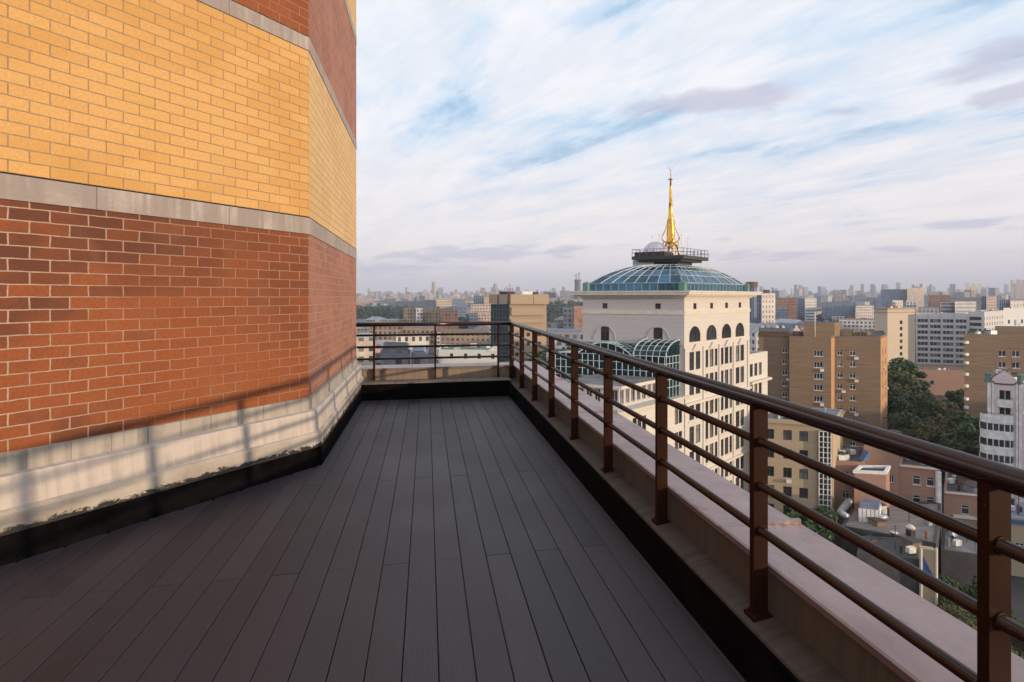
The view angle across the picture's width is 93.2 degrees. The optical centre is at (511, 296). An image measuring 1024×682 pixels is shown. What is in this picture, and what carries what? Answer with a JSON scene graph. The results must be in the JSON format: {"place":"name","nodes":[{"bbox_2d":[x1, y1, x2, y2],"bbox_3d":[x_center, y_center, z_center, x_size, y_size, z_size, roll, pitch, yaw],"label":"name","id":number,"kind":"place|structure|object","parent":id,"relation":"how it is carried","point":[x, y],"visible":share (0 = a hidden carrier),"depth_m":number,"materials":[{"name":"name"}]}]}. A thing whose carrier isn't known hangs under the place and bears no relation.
{"place":"outdoors","nodes":[
{"label":"outdoors","id":0,"kind":"place"},
{"bbox_2d":[356,333,372,364],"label":"apartment block","id":1,"kind":"structure","parent":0,"point":[364,352],"depth_m":150.11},
{"bbox_2d":[369,326,400,341],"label":"apartment block","id":2,"kind":"structure","parent":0,"point":[388,330],"depth_m":299.93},
{"bbox_2d":[375,340,394,364],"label":"apartment block","id":3,"kind":"structure","parent":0,"point":[378,350],"depth_m":157.74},
{"bbox_2d":[381,342,409,364],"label":"apartment block","id":4,"kind":"structure","parent":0,"point":[393,352],"depth_m":118.19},
{"bbox_2d":[396,333,428,363],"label":"apartment block","id":5,"kind":"structure","parent":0,"point":[417,340],"depth_m":205.28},
{"bbox_2d":[411,347,425,363],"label":"apartment block","id":6,"kind":"structure","parent":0,"point":[418,351],"depth_m":121.12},
{"bbox_2d":[426,347,436,363],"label":"apartment block","id":7,"kind":"structure","parent":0,"point":[430,352],"depth_m":116.25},
{"bbox_2d":[441,310,457,328],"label":"apartment block","id":8,"kind":"structure","parent":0,"point":[449,315],"depth_m":430.04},
{"bbox_2d":[439,342,496,363],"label":"cream house","id":9,"kind":"structure","parent":0,"point":[470,351],"depth_m":141.66,"materials":[{"name":"beige concrete"}]},
{"bbox_2d":[469,313,477,328],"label":"apartment block","id":10,"kind":"structure","parent":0,"point":[473,317],"depth_m":479.97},
{"bbox_2d":[478,312,490,326],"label":"apartment block","id":11,"kind":"structure","parent":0,"point":[484,316],"depth_m":499.96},
{"bbox_2d":[524,345,579,368],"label":"tree","id":12,"kind":"object","parent":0,"point":[540,354],"visible":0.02,"depth_m":115.01,"materials":[{"name":"green plant"}]},
{"bbox_2d":[555,340,569,349],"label":"apartment block","id":13,"kind":"structure","parent":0,"point":[559,344],"depth_m":168.10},
{"bbox_2d":[548,328,582,349],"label":"apartment block","id":14,"kind":"structure","parent":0,"point":[576,334],"depth_m":195.07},
{"bbox_2d":[563,307,573,328],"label":"apartment block","id":15,"kind":"structure","parent":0,"point":[568,317],"depth_m":329.98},
{"bbox_2d":[574,306,582,329],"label":"apartment block","id":16,"kind":"structure","parent":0,"point":[578,319],"depth_m":317.91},
{"bbox_2d":[555,167,771,492],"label":"stone tower","id":17,"kind":"structure","parent":0,"point":[675,311],"depth_m":79.04,"materials":[{"name":"beige stone"}]},
{"bbox_2d":[601,325,608,340],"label":"arched window","id":18,"kind":"structure","parent":17,"relation":"in","point":[604,330],"depth_m":79.74,"materials":[{"name":"grey glass"}]},
{"bbox_2d":[653,327,662,339],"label":"arched window","id":19,"kind":"structure","parent":17,"relation":"in","point":[657,332],"depth_m":76.60,"materials":[{"name":"grey glass"}]},
{"bbox_2d":[689,352,693,370],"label":"window","id":20,"kind":"structure","parent":17,"relation":"in","point":[691,354],"depth_m":76.73,"materials":[{"name":"grey glass"}]},
{"bbox_2d":[689,326,699,341],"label":"arched window","id":21,"kind":"structure","parent":17,"relation":"in","point":[694,336],"depth_m":77.33,"materials":[{"name":"grey glass"}]},
{"bbox_2d":[706,325,715,339],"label":"arched window","id":22,"kind":"structure","parent":17,"relation":"in","point":[711,333],"depth_m":80.92,"materials":[{"name":"grey glass"}]},
{"bbox_2d":[722,324,730,337],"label":"arched window","id":23,"kind":"structure","parent":17,"relation":"in","point":[726,332],"depth_m":84.39,"materials":[{"name":"grey glass"}]},
{"bbox_2d":[735,323,743,336],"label":"arched window","id":24,"kind":"structure","parent":17,"relation":"in","point":[739,331],"depth_m":87.65,"materials":[{"name":"grey glass"}]},
{"bbox_2d":[356,0,1023,296],"label":"sky","id":25,"kind":"structure","parent":0,"point":[531,145],"materials":[{"name":"blue"}]},
{"bbox_2d":[357,314,1023,653],"bbox_3d":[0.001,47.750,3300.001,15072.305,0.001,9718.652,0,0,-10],"label":"ground","id":26,"kind":"structure","parent":0,"point":[1017,595],"depth_m":77.56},
{"bbox_2d":[0,0,363,566],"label":"brick building","id":27,"kind":"structure","parent":26,"relation":"on","point":[178,254],"depth_m":4.02,"materials":[{"name":"brick"}]},
{"bbox_2d":[118,405,582,681],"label":"terrace base","id":28,"kind":"object","parent":27,"relation":"on","point":[435,568],"depth_m":3.09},
{"bbox_2d":[0,396,745,681],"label":"terrace deck","id":29,"kind":"structure","parent":28,"relation":"on","point":[308,559],"depth_m":2.95,"materials":[{"name":"wood"}]},
{"bbox_2d":[361,361,1023,681],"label":"parapet","id":30,"kind":"structure","parent":29,"relation":"on","point":[695,553],"depth_m":2.60,"materials":[{"name":"concrete"}]},
{"bbox_2d":[356,321,1023,681],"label":"railing","id":31,"kind":"object","parent":30,"relation":"on","point":[998,485],"visible":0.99,"depth_m":1.98,"materials":[{"name":"metal"}]},
{"bbox_2d":[356,305,406,318],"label":"woodland","id":32,"kind":"object","parent":26,"relation":"on","point":[386,311],"visible":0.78,"depth_m":894.58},
{"bbox_2d":[404,307,415,321],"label":"apartment block","id":33,"kind":"structure","parent":26,"relation":"on","point":[409,314],"depth_m":450.07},
{"bbox_2d":[416,307,421,321],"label":"apartment block","id":34,"kind":"structure","parent":26,"relation":"on","point":[418,314],"depth_m":446.02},
{"bbox_2d":[402,326,436,347],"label":"apartment block","id":35,"kind":"structure","parent":26,"relation":"on","point":[417,329],"depth_m":310.19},
{"bbox_2d":[416,300,435,321],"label":"apartment block","id":36,"kind":"structure","parent":26,"relation":"on","point":[427,304],"depth_m":640.29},
{"bbox_2d":[423,306,439,326],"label":"apartment block","id":37,"kind":"structure","parent":26,"relation":"on","point":[431,315],"depth_m":449.99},
{"bbox_2d":[436,295,451,326],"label":"apartment block","id":38,"kind":"structure","parent":26,"relation":"on","point":[444,303],"depth_m":625.30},
{"bbox_2d":[452,306,465,327],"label":"apartment block","id":39,"kind":"structure","parent":26,"relation":"on","point":[461,310],"depth_m":599.72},
{"bbox_2d":[440,329,489,344],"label":"apartment block","id":40,"kind":"structure","parent":26,"relation":"on","point":[461,339],"depth_m":290.71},
{"bbox_2d":[474,295,483,303],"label":"apartment block","id":41,"kind":"structure","parent":26,"relation":"on","point":[478,299],"depth_m":759.93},
{"bbox_2d":[471,304,490,312],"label":"apartment block","id":42,"kind":"structure","parent":26,"relation":"on","point":[476,308],"depth_m":519.93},
{"bbox_2d":[489,288,548,361],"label":"concrete building","id":43,"kind":"structure","parent":26,"relation":"on","point":[527,308],"depth_m":191.90,"materials":[{"name":"beige concrete"}]},
{"bbox_2d":[547,300,582,319],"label":"woodland","id":44,"kind":"object","parent":26,"relation":"on","point":[554,309],"visible":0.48,"depth_m":878.72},
{"bbox_2d":[560,291,569,301],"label":"tower block","id":45,"kind":"structure","parent":26,"relation":"on","point":[565,296],"depth_m":1450.00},
{"bbox_2d":[574,273,580,298],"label":"construction tower","id":46,"kind":"structure","parent":26,"relation":"on","point":[577,285],"depth_m":1491.94,"materials":[{"name":"metal"}]},
{"bbox_2d":[356,282,1023,310],"bbox_3d":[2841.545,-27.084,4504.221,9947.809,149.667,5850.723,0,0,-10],"label":"distant city","id":47,"kind":"object","parent":26,"relation":"on","point":[409,299],"visible":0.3,"depth_m":1992.10},
{"bbox_2d":[746,282,757,322],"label":"building","id":48,"kind":"structure","parent":26,"relation":"on","point":[753,303],"depth_m":297.23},
{"bbox_2d":[777,307,786,318],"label":"apartment block","id":49,"kind":"structure","parent":26,"relation":"on","point":[781,312],"depth_m":585.01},
{"bbox_2d":[768,407,845,544],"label":"ochre house","id":50,"kind":"structure","parent":26,"relation":"on","point":[805,485],"depth_m":84.47,"materials":[{"name":"yellow concrete"}]},
{"bbox_2d":[783,430,791,439],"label":"window","id":51,"kind":"structure","parent":50,"relation":"in","point":[787,434],"depth_m":84.99,"materials":[{"name":"grey glass"}]},
{"bbox_2d":[783,467,791,477],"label":"window","id":52,"kind":"structure","parent":50,"relation":"in","point":[787,472],"depth_m":84.99,"materials":[{"name":"black glass"}]},
{"bbox_2d":[799,431,807,440],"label":"window","id":53,"kind":"structure","parent":50,"relation":"in","point":[803,435],"depth_m":84.31,"materials":[{"name":"grey glass"}]},
{"bbox_2d":[799,469,807,478],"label":"window","id":54,"kind":"structure","parent":50,"relation":"in","point":[803,473],"depth_m":84.31,"materials":[{"name":"grey glass"}]},
{"bbox_2d":[799,488,807,497],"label":"window","id":55,"kind":"structure","parent":50,"relation":"in","point":[803,492],"depth_m":84.31,"materials":[{"name":"grey glass"}]},
{"bbox_2d":[784,508,832,540],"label":"tree","id":56,"kind":"object","parent":26,"relation":"on","point":[818,529],"visible":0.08,"depth_m":67.43,"materials":[{"name":"green plant"}]},
{"bbox_2d":[794,505,839,543],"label":"tree","id":57,"kind":"object","parent":26,"relation":"on","point":[825,511],"visible":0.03,"depth_m":70.54,"materials":[{"name":"green plant"}]},
{"bbox_2d":[759,316,887,446],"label":"apartment block","id":58,"kind":"structure","parent":26,"relation":"on","point":[823,364],"depth_m":129.64,"materials":[{"name":"brown brick"}]},
{"bbox_2d":[836,439,864,547],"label":"salmon house","id":59,"kind":"structure","parent":26,"relation":"on","point":[848,461],"depth_m":85.80,"materials":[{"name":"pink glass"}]},
{"bbox_2d":[839,318,874,330],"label":"apartment block","id":60,"kind":"structure","parent":26,"relation":"on","point":[856,324],"depth_m":419.90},
{"bbox_2d":[858,420,901,494],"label":"salmon house","id":61,"kind":"structure","parent":26,"relation":"on","point":[869,455],"depth_m":87.30,"materials":[{"name":"pink concrete"}]},
{"bbox_2d":[857,525,922,594],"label":"building","id":62,"kind":"structure","parent":26,"relation":"on","point":[905,548],"depth_m":67.81,"materials":[{"name":"concrete"}]},
{"bbox_2d":[873,302,915,364],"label":"building","id":63,"kind":"structure","parent":26,"relation":"on","point":[896,325],"depth_m":253.24,"materials":[{"name":"beige concrete"}]},
{"bbox_2d":[887,394,917,428],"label":"tree","id":64,"kind":"object","parent":26,"relation":"on","point":[895,404],"visible":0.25,"depth_m":140.51,"materials":[{"name":"green plant"}]},
{"bbox_2d":[887,363,919,393],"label":"tree","id":65,"kind":"object","parent":26,"relation":"on","point":[898,377],"visible":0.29,"depth_m":173.18,"materials":[{"name":"green plant"}]},
{"bbox_2d":[884,411,924,439],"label":"tree","id":66,"kind":"object","parent":26,"relation":"on","point":[900,421],"visible":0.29,"depth_m":128.13,"materials":[{"name":"green plant"}]},
{"bbox_2d":[888,357,923,394],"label":"tree","id":67,"kind":"object","parent":26,"relation":"on","point":[906,365],"visible":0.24,"depth_m":182.25,"materials":[{"name":"green plant"}]},
{"bbox_2d":[887,384,932,417],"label":"tree","id":68,"kind":"object","parent":26,"relation":"on","point":[893,389],"visible":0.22,"depth_m":147.63,"materials":[{"name":"green plant"}]},
{"bbox_2d":[912,371,927,396],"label":"tree","id":69,"kind":"object","parent":26,"relation":"on","point":[920,374],"visible":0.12,"depth_m":187.59,"materials":[{"name":"green plant"}]},
{"bbox_2d":[918,545,937,606],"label":"gable wall","id":70,"kind":"structure","parent":26,"relation":"on","point":[928,558],"depth_m":65.70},
{"bbox_2d":[916,364,963,394],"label":"building","id":71,"kind":"structure","parent":26,"relation":"on","point":[942,378],"depth_m":234.11,"materials":[{"name":"pink brick"}]},
{"bbox_2d":[916,312,968,364],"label":"office block","id":72,"kind":"structure","parent":26,"relation":"on","point":[939,337],"depth_m":280.25,"materials":[{"name":"grey concrete"}]},
{"bbox_2d":[942,389,963,411],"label":"tree","id":73,"kind":"object","parent":26,"relation":"on","point":[956,396],"visible":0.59,"depth_m":171.02,"materials":[{"name":"green plant"}]},
{"bbox_2d":[936,597,976,630],"bbox_3d":[55.947,42.741,60.595,6.379,10.040,6.339,0,0,22],"label":"tree","id":74,"kind":"object","parent":26,"relation":"on","point":[964,616],"visible":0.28,"depth_m":59.42,"materials":[{"name":"green plant"}]},
{"bbox_2d":[938,574,975,620],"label":"tree","id":75,"kind":"object","parent":26,"relation":"on","point":[951,582],"visible":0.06,"depth_m":66.16,"materials":[{"name":"green plant"}]},
{"bbox_2d":[941,530,976,586],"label":"building","id":76,"kind":"structure","parent":26,"relation":"on","point":[959,559],"depth_m":75.64,"materials":[{"name":"concrete"}]},
{"bbox_2d":[968,309,1003,330],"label":"office block","id":77,"kind":"structure","parent":26,"relation":"on","point":[981,320],"depth_m":276.53,"materials":[{"name":"white concrete"}]},
{"bbox_2d":[958,575,1014,619],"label":"tree","id":78,"kind":"object","parent":26,"relation":"on","point":[969,590],"visible":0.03,"depth_m":66.39,"materials":[{"name":"green plant"}]},
{"bbox_2d":[964,324,1023,441],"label":"apartment block","id":79,"kind":"structure","parent":26,"relation":"on","point":[1002,345],"depth_m":130.02,"materials":[{"name":"brown brick"}]},
{"bbox_2d":[1011,496,1023,576],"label":"yellow house","id":80,"kind":"structure","parent":26,"relation":"on","point":[1017,527],"depth_m":82.68,"materials":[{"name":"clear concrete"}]},
{"bbox_2d":[1011,615,1023,658],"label":"tree","id":81,"kind":"object","parent":26,"relation":"on","point":[1018,648],"visible":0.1,"depth_m":57.82,"materials":[{"name":"green plant"}]},
{"bbox_2d":[1022,412,1023,501],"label":"pink house","id":82,"kind":"structure","parent":26,"relation":"on","point":[1023,444],"depth_m":92.99,"materials":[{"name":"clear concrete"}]},
{"bbox_2d":[757,295,760,322],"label":"office tower","id":83,"kind":"structure","parent":0,"point":[758,308],"depth_m":355.23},
{"bbox_2d":[750,322,780,350],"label":"gabled house","id":84,"kind":"structure","parent":0,"point":[754,336],"depth_m":206.50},
{"bbox_2d":[762,290,774,322],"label":"office tower","id":85,"kind":"structure","parent":0,"point":[768,306],"depth_m":346.00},
{"bbox_2d":[767,322,801,330],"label":"gabled house","id":86,"kind":"structure","parent":0,"point":[790,326],"depth_m":210.87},
{"bbox_2d":[776,298,796,318],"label":"apartment block","id":87,"kind":"structure","parent":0,"point":[790,304],"depth_m":599.37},
{"bbox_2d":[775,318,800,322],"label":"city block","id":88,"kind":"structure","parent":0,"point":[782,320],"depth_m":432.22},
{"bbox_2d":[797,299,804,320],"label":"apartment block","id":89,"kind":"structure","parent":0,"point":[800,307],"depth_m":639.72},
{"bbox_2d":[805,295,816,320],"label":"apartment block","id":90,"kind":"structure","parent":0,"point":[810,307],"depth_m":612.28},
{"bbox_2d":[822,302,854,318],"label":"apartment block","id":91,"kind":"structure","parent":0,"point":[830,309],"depth_m":660.09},
{"bbox_2d":[856,305,873,318],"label":"apartment block","id":92,"kind":"structure","parent":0,"point":[864,311],"depth_m":640.13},
{"bbox_2d":[853,465,890,509],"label":"roof hatch house","id":93,"kind":"structure","parent":0,"point":[878,475],"depth_m":82.34,"materials":[{"name":"brick"}]},
{"bbox_2d":[841,502,940,577],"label":"building","id":94,"kind":"structure","parent":0,"point":[901,519],"depth_m":76.75,"materials":[{"name":"concrete"}]},
{"bbox_2d":[836,498,888,521],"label":"ventilation unit","id":95,"kind":"object","parent":94,"relation":"on","point":[869,508],"visible":0.84,"depth_m":78.51,"materials":[{"name":"white paint"}]},
{"bbox_2d":[906,524,914,536],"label":"roof vent","id":96,"kind":"object","parent":94,"relation":"on","point":[910,529],"visible":0.97,"depth_m":73.27,"materials":[{"name":"metal"}]},
{"bbox_2d":[881,289,906,307],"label":"office block","id":97,"kind":"structure","parent":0,"point":[888,296],"depth_m":950.73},
{"bbox_2d":[906,300,915,318],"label":"apartment block","id":98,"kind":"structure","parent":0,"point":[910,303],"depth_m":499.98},
{"bbox_2d":[907,288,923,313],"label":"apartment block","id":99,"kind":"structure","parent":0,"point":[917,294],"depth_m":930.57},
{"bbox_2d":[899,456,941,546],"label":"salmon house","id":100,"kind":"structure","parent":0,"point":[919,482],"depth_m":86.47,"materials":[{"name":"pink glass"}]},
{"bbox_2d":[918,307,938,312],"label":"apartment block","id":101,"kind":"structure","parent":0,"point":[928,309],"depth_m":430.13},
{"bbox_2d":[928,295,950,311],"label":"apartment block","id":102,"kind":"structure","parent":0,"point":[934,300],"depth_m":700.46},
{"bbox_2d":[934,395,945,492],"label":"road","id":103,"kind":"structure","parent":0,"point":[942,396],"depth_m":226.72,"materials":[{"name":"asphalt"}]},
{"bbox_2d":[906,394,935,423],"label":"tree","id":104,"kind":"object","parent":103,"relation":"on","point":[923,404],"visible":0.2,"depth_m":144.90,"materials":[{"name":"green plant"}]},
{"bbox_2d":[903,422,944,443],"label":"tree","id":105,"kind":"object","parent":103,"relation":"on","point":[929,433],"visible":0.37,"depth_m":123.49,"materials":[{"name":"green plant"}]},
{"bbox_2d":[918,379,934,399],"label":"tree","id":106,"kind":"object","parent":103,"relation":"on","point":[930,395],"visible":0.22,"depth_m":193.28,"materials":[{"name":"green plant"}]},
{"bbox_2d":[921,415,955,442],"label":"tree","id":107,"kind":"object","parent":103,"relation":"on","point":[945,424],"visible":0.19,"depth_m":134.83,"materials":[{"name":"green plant"}]},
{"bbox_2d":[929,397,959,417],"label":"tree","id":108,"kind":"object","parent":103,"relation":"on","point":[941,408],"visible":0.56,"depth_m":165.99,"materials":[{"name":"green plant"}]},
{"bbox_2d":[936,432,968,452],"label":"tree","id":109,"kind":"object","parent":103,"relation":"on","point":[948,439],"visible":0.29,"depth_m":116.02,"materials":[{"name":"green plant"}]},
{"bbox_2d":[950,410,979,455],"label":"tree","id":110,"kind":"object","parent":103,"relation":"on","point":[967,429],"visible":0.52,"depth_m":114.45,"materials":[{"name":"green plant"}]},
{"bbox_2d":[940,302,954,312],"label":"apartment block","id":111,"kind":"structure","parent":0,"point":[947,307],"depth_m":479.77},
{"bbox_2d":[944,472,976,529],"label":"salmon house","id":112,"kind":"structure","parent":0,"point":[960,498],"depth_m":85.54,"materials":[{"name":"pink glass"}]},
{"bbox_2d":[955,301,975,313],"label":"apartment block","id":113,"kind":"structure","parent":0,"point":[963,306],"depth_m":469.98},
{"bbox_2d":[951,297,980,309],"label":"apartment block","id":114,"kind":"structure","parent":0,"point":[977,300],"depth_m":658.78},
{"bbox_2d":[986,296,996,309],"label":"apartment block","id":115,"kind":"structure","parent":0,"point":[991,302],"depth_m":544.98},
{"bbox_2d":[979,358,1023,501],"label":"building","id":116,"kind":"structure","parent":0,"point":[1000,427],"depth_m":92.35,"materials":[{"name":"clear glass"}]},
{"bbox_2d":[999,390,1010,399],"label":"window","id":117,"kind":"structure","parent":116,"relation":"in","point":[1002,393],"depth_m":92.80,"materials":[{"name":"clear glass"}]},
{"bbox_2d":[999,299,1009,309],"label":"apartment block","id":118,"kind":"structure","parent":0,"point":[1004,303],"depth_m":420.18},
{"bbox_2d":[1004,307,1023,325],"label":"white building","id":119,"kind":"structure","parent":0,"point":[1013,316],"depth_m":239.24,"materials":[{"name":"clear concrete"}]},
{"bbox_2d":[1010,300,1023,307],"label":"apartment block","id":120,"kind":"structure","parent":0,"point":[1016,303],"depth_m":409.11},
{"bbox_2d":[1016,280,1020,298],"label":"tower block","id":121,"kind":"structure","parent":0,"point":[1018,289],"depth_m":2300.00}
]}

